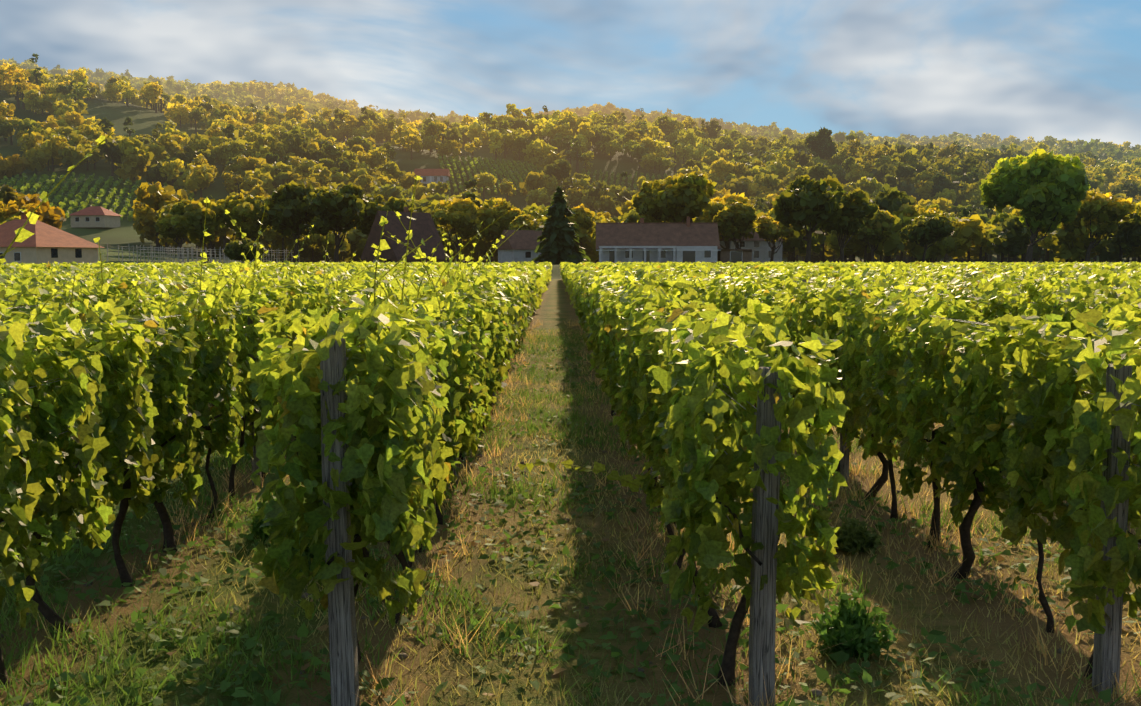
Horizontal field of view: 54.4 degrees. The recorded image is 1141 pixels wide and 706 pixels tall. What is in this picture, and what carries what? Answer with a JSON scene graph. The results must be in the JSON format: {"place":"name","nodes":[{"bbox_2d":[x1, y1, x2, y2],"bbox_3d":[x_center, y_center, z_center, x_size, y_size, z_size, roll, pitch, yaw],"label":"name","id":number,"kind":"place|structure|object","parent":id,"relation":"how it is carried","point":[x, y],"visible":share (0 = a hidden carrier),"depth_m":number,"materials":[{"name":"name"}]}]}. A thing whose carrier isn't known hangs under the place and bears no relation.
{"place":"outdoors","nodes":[
{"label":"outdoors","id":0,"kind":"place"},
{"bbox_2d":[414,169,450,183],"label":"house","id":1,"kind":"structure","parent":0,"point":[427,176],"depth_m":444.20,"materials":[{"name":"red tile"}]},
{"bbox_2d":[0,90,1140,705],"bbox_3d":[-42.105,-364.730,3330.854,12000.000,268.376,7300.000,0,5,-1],"label":"ground","id":2,"kind":"structure","parent":0,"point":[556,310],"depth_m":7.89,"materials":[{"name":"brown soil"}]},
{"bbox_2d":[0,216,20,224],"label":"tree","id":3,"kind":"object","parent":2,"relation":"on","point":[13,218],"visible":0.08,"depth_m":146.04,"materials":[{"name":"plant"}]},
{"bbox_2d":[0,214,103,263],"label":"cream house","id":4,"kind":"structure","parent":2,"relation":"on","point":[45,243],"depth_m":121.81,"materials":[{"name":"orange tile"}]},
{"bbox_2d":[68,206,121,227],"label":"house","id":5,"kind":"structure","parent":2,"relation":"on","point":[95,217],"depth_m":293.61,"materials":[{"name":"paint"}]},
{"bbox_2d":[0,172,194,221],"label":"hill vineyard","id":6,"kind":"object","parent":2,"relation":"on","point":[59,196],"visible":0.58,"depth_m":334.45,"materials":[{"name":"green plant"}]},
{"bbox_2d":[154,203,187,258],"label":"tree","id":7,"kind":"object","parent":2,"relation":"on","point":[162,225],"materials":[{"name":"green plant"}]},
{"bbox_2d":[107,243,286,262],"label":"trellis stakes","id":8,"kind":"object","parent":2,"relation":"on","point":[227,259],"visible":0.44,"depth_m":155.33,"materials":[{"name":"brown wood"}]},
{"bbox_2d":[111,246,298,258],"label":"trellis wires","id":9,"kind":"object","parent":8,"relation":"attached to","point":[193,253],"visible":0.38,"depth_m":156.50,"materials":[{"name":"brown metal"}]},
{"bbox_2d":[169,198,225,262],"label":"tree","id":10,"kind":"object","parent":2,"relation":"on","point":[189,215],"depth_m":165.26,"materials":[{"name":"green plant"}]},
{"bbox_2d":[214,192,271,241],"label":"tree","id":11,"kind":"object","parent":2,"relation":"on","point":[240,207],"depth_m":171.33,"materials":[{"name":"green plant"}]},
{"bbox_2d":[223,238,266,262],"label":"bush","id":12,"kind":"object","parent":2,"relation":"on","point":[234,250],"depth_m":143.26,"materials":[{"name":"green plant"}]},
{"bbox_2d":[243,492,295,538],"bbox_3d":[-2.590,1.391,9.569,0.485,0.426,0.452,0,5,-1],"label":"weed bush","id":13,"kind":"object","parent":2,"relation":"on","point":[254,526],"depth_m":9.50,"materials":[{"name":"green plant"}]},
{"bbox_2d":[252,180,320,262],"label":"tree","id":14,"kind":"object","parent":2,"relation":"on","point":[288,204],"depth_m":167.99,"materials":[{"name":"green plant"}]},
{"bbox_2d":[285,517,324,575],"bbox_3d":[-2.001,1.415,8.376,0.495,0.550,0.510,0,5,-1],"label":"weed bush","id":15,"kind":"object","parent":2,"relation":"on","point":[304,552],"depth_m":8.29,"materials":[{"name":"green plant"}]},
{"bbox_2d":[308,181,370,261],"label":"tree","id":16,"kind":"object","parent":2,"relation":"on","point":[346,205],"depth_m":163.36,"materials":[{"name":"green plant"}]},
{"bbox_2d":[320,338,359,705],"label":"end post","id":17,"kind":"object","parent":2,"relation":"on","point":[344,672],"visible":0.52,"depth_m":5.62,"materials":[{"name":"grey wood"}]},
{"bbox_2d":[355,193,416,235],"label":"tree","id":18,"kind":"object","parent":2,"relation":"on","point":[393,203],"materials":[{"name":"green plant"}]},
{"bbox_2d":[360,207,448,262],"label":"steep dark house","id":19,"kind":"structure","parent":2,"relation":"on","point":[423,226],"depth_m":148.70,"materials":[{"name":"tile"}]},
{"bbox_2d":[433,197,490,261],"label":"tree","id":20,"kind":"object","parent":2,"relation":"on","point":[460,216],"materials":[{"name":"green plant"}]},
{"bbox_2d":[437,154,542,194],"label":"hill vineyard","id":21,"kind":"object","parent":2,"relation":"on","point":[485,169],"visible":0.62,"depth_m":469.48,"materials":[{"name":"green plant"}]},
{"bbox_2d":[477,197,524,262],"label":"tree","id":22,"kind":"object","parent":2,"relation":"on","point":[495,229],"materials":[{"name":"green plant"}]},
{"bbox_2d":[495,230,545,262],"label":"house","id":23,"kind":"structure","parent":2,"relation":"on","point":[518,246],"depth_m":178.42,"materials":[{"name":"brown tile"}]},
{"bbox_2d":[508,214,541,229],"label":"tree","id":24,"kind":"object","parent":2,"relation":"on","point":[516,223],"visible":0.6,"depth_m":188.74,"materials":[{"name":"green plant"}]},
{"bbox_2d":[0,349,1092,701],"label":"vine trunks","id":25,"kind":"object","parent":2,"relation":"on","point":[58,621],"visible":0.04,"depth_m":8.13,"materials":[{"name":"brown wood"}]},
{"bbox_2d":[0,400,1140,565],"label":"vine cordons","id":26,"kind":"object","parent":25,"relation":"attached to","point":[741,536],"depth_m":6.30,"materials":[{"name":"brown wood"}]},
{"bbox_2d":[531,186,590,263],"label":"spruce tree","id":27,"kind":"object","parent":2,"relation":"on","point":[558,228],"depth_m":167.38,"materials":[{"name":"green plant"}]},
{"bbox_2d":[4,132,1126,262],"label":"forest trunks","id":28,"kind":"object","parent":2,"relation":"on","point":[796,257],"visible":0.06,"depth_m":360.20,"materials":[{"name":"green plant"}]},
{"bbox_2d":[0,100,1135,261],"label":"forest","id":29,"kind":"object","parent":28,"relation":"attached to","point":[254,164],"visible":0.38,"depth_m":402.37,"materials":[{"name":"green plant"}]},
{"bbox_2d":[0,362,1138,705],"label":"stones and clods","id":30,"kind":"object","parent":2,"relation":"on","point":[814,692],"visible":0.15,"depth_m":7.41,"materials":[{"name":"brown stone"}]},
{"bbox_2d":[0,268,1140,633],"bbox_3d":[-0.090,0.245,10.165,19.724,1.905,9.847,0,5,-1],"label":"vine leaves","id":31,"kind":"object","parent":2,"relation":"on","point":[416,407],"visible":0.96,"depth_m":6.59,"materials":[{"name":"green plant"}]},
{"bbox_2d":[0,336,1140,705],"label":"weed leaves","id":32,"kind":"object","parent":2,"relation":"on","point":[934,636],"visible":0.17,"depth_m":7.30,"materials":[{"name":"green plant"}]},
{"bbox_2d":[0,264,1140,392],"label":"vine leaves","id":33,"kind":"object","parent":2,"relation":"on","point":[516,291],"visible":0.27,"depth_m":20.37,"materials":[{"name":"green plant"}]},
{"bbox_2d":[0,132,551,357],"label":"vine shoots","id":34,"kind":"object","parent":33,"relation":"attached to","point":[351,330],"visible":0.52,"depth_m":9.25,"materials":[{"name":"green plant"}]},
{"bbox_2d":[518,458,662,508],"bbox_3d":[0.175,1.065,9.046,1.217,0.424,0.166,-1,5,-7],"label":"vine shoot","id":35,"kind":"object","parent":33,"relation":"on","point":[614,475],"depth_m":9.04,"materials":[{"name":"green plant"}]},
{"bbox_2d":[0,262,1140,315],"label":"vine leaves","id":36,"kind":"object","parent":2,"relation":"on","point":[540,271],"visible":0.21,"depth_m":48.03,"materials":[{"name":"green plant"}]},
{"bbox_2d":[0,53,1140,202],"bbox_3d":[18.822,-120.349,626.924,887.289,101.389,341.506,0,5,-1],"label":"forest","id":37,"kind":"object","parent":2,"relation":"on","point":[46,93],"visible":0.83,"depth_m":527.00,"materials":[{"name":"green plant"}]},
{"bbox_2d":[2,260,1139,291],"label":"vine leaves","id":38,"kind":"object","parent":2,"relation":"on","point":[549,265],"visible":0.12,"depth_m":91.42,"materials":[{"name":"green plant"}]},
{"bbox_2d":[565,204,594,245],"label":"tree","id":39,"kind":"object","parent":2,"relation":"on","point":[583,218],"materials":[{"name":"green plant"}]},
{"bbox_2d":[44,354,1140,697],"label":"fallen leaves","id":40,"kind":"object","parent":2,"relation":"on","point":[558,672],"visible":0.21,"depth_m":7.14,"materials":[{"name":"brown plant"}]},
{"bbox_2d":[102,77,1124,158],"bbox_3d":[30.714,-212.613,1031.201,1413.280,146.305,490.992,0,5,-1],"label":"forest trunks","id":41,"kind":"object","parent":2,"relation":"on","point":[412,121],"depth_m":974.64,"materials":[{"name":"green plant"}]},
{"bbox_2d":[581,168,666,190],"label":"hill vineyard","id":42,"kind":"object","parent":2,"relation":"on","point":[629,176],"visible":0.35,"depth_m":482.83,"materials":[{"name":"green plant"}]},
{"bbox_2d":[203,267,1056,486],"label":"trellis posts","id":43,"kind":"object","parent":2,"relation":"on","point":[844,465],"depth_m":11.72,"materials":[{"name":"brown wood"}]},
{"bbox_2d":[632,180,663,222],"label":"tree","id":44,"kind":"object","parent":2,"relation":"on","point":[646,206],"visible":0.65,"depth_m":187.05,"materials":[{"name":"green plant"}]},
{"bbox_2d":[156,209,1140,262],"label":"forest trunks","id":45,"kind":"object","parent":2,"relation":"on","point":[791,257],"visible":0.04,"depth_m":218.59,"materials":[{"name":"brown plant"}]},
{"bbox_2d":[0,182,1140,262],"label":"trees","id":46,"kind":"object","parent":45,"relation":"attached to","point":[1010,234],"visible":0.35,"depth_m":209.20,"materials":[{"name":"green plant"}]},
{"bbox_2d":[596,217,719,262],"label":"house","id":47,"kind":"structure","parent":2,"relation":"on","point":[641,241],"depth_m":156.50,"materials":[{"name":"white paint"}]},
{"bbox_2d":[652,171,716,222],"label":"tree","id":48,"kind":"object","parent":2,"relation":"on","point":[679,197],"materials":[{"name":"green plant"}]},
{"bbox_2d":[693,192,755,248],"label":"tree","id":49,"kind":"object","parent":2,"relation":"on","point":[719,203],"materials":[{"name":"plant"}]},
{"bbox_2d":[717,249,751,262],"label":"farm shed","id":50,"kind":"structure","parent":2,"relation":"on","point":[734,255],"depth_m":156.65,"materials":[{"name":"stone"}]},
{"bbox_2d":[712,202,758,248],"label":"tree","id":51,"kind":"object","parent":2,"relation":"on","point":[736,219],"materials":[{"name":"green plant"}]},
{"bbox_2d":[717,225,783,262],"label":"white house","id":52,"kind":"structure","parent":2,"relation":"on","point":[761,249],"depth_m":200.88,"materials":[{"name":"white paint"}]},
{"bbox_2d":[749,367,781,705],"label":"end post","id":53,"kind":"object","parent":2,"relation":"on","point":[762,623],"visible":0.67,"depth_m":5.78,"materials":[{"name":"grey wood"}]},
{"bbox_2d":[756,215,795,261],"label":"tree","id":54,"kind":"object","parent":2,"relation":"on","point":[769,227],"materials":[{"name":"green plant"}]},
{"bbox_2d":[772,175,845,262],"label":"tree","id":55,"kind":"object","parent":2,"relation":"on","point":[800,202],"depth_m":171.25,"materials":[{"name":"green plant"}]},
{"bbox_2d":[804,127,836,159],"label":"hill tree","id":56,"kind":"object","parent":2,"relation":"on","point":[823,145],"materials":[{"name":"green plant"}]},
{"bbox_2d":[820,187,878,261],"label":"tree","id":57,"kind":"object","parent":2,"relation":"on","point":[857,204],"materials":[{"name":"green plant"}]},
{"bbox_2d":[804,587,897,660],"bbox_3d":[1.707,1.629,6.744,0.554,0.396,0.550,0,5,-1],"label":"weed bush","id":58,"kind":"object","parent":2,"relation":"on","point":[836,633],"depth_m":6.66,"materials":[{"name":"green plant"}]},
{"bbox_2d":[831,516,884,555],"bbox_3d":[2.306,1.483,9.159,0.515,0.307,0.522,0,5,-1],"label":"weed bush","id":59,"kind":"object","parent":2,"relation":"on","point":[848,523],"depth_m":9.06,"materials":[{"name":"green plant"}]},
{"bbox_2d":[855,206,897,261],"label":"tree","id":60,"kind":"object","parent":2,"relation":"on","point":[871,232],"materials":[{"name":"green plant"}]},
{"bbox_2d":[893,203,945,260],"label":"tree","id":61,"kind":"object","parent":2,"relation":"on","point":[909,210],"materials":[{"name":"green plant"}]},
{"bbox_2d":[898,215,954,261],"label":"tree","id":62,"kind":"object","parent":2,"relation":"on","point":[941,226],"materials":[{"name":"green plant"}]},
{"bbox_2d":[979,149,1090,262],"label":"tree","id":63,"kind":"object","parent":2,"relation":"on","point":[1042,187],"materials":[{"name":"green plant"}]},
{"bbox_2d":[1060,190,1136,261],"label":"tree","id":64,"kind":"object","parent":2,"relation":"on","point":[1107,213],"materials":[{"name":"green plant"}]},
{"bbox_2d":[1092,364,1131,693],"bbox_3d":[2.979,0.985,6.094,0.130,1.850,0.115,0,5,-1],"label":"end post","id":65,"kind":"object","parent":2,"relation":"on","point":[1106,653],"visible":0.4,"depth_m":6.08,"materials":[{"name":"grey wood"}]},
{"bbox_2d":[1137,201,1140,218],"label":"tree","id":66,"kind":"object","parent":2,"relation":"on","point":[1139,213],"visible":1,"depth_m":196.19,"materials":[{"name":"plant"}]},
{"bbox_2d":[0,0,1140,147],"label":"sky","id":67,"kind":"structure","parent":0,"point":[1070,70],"materials":[{"name":"blue"}]}
]}

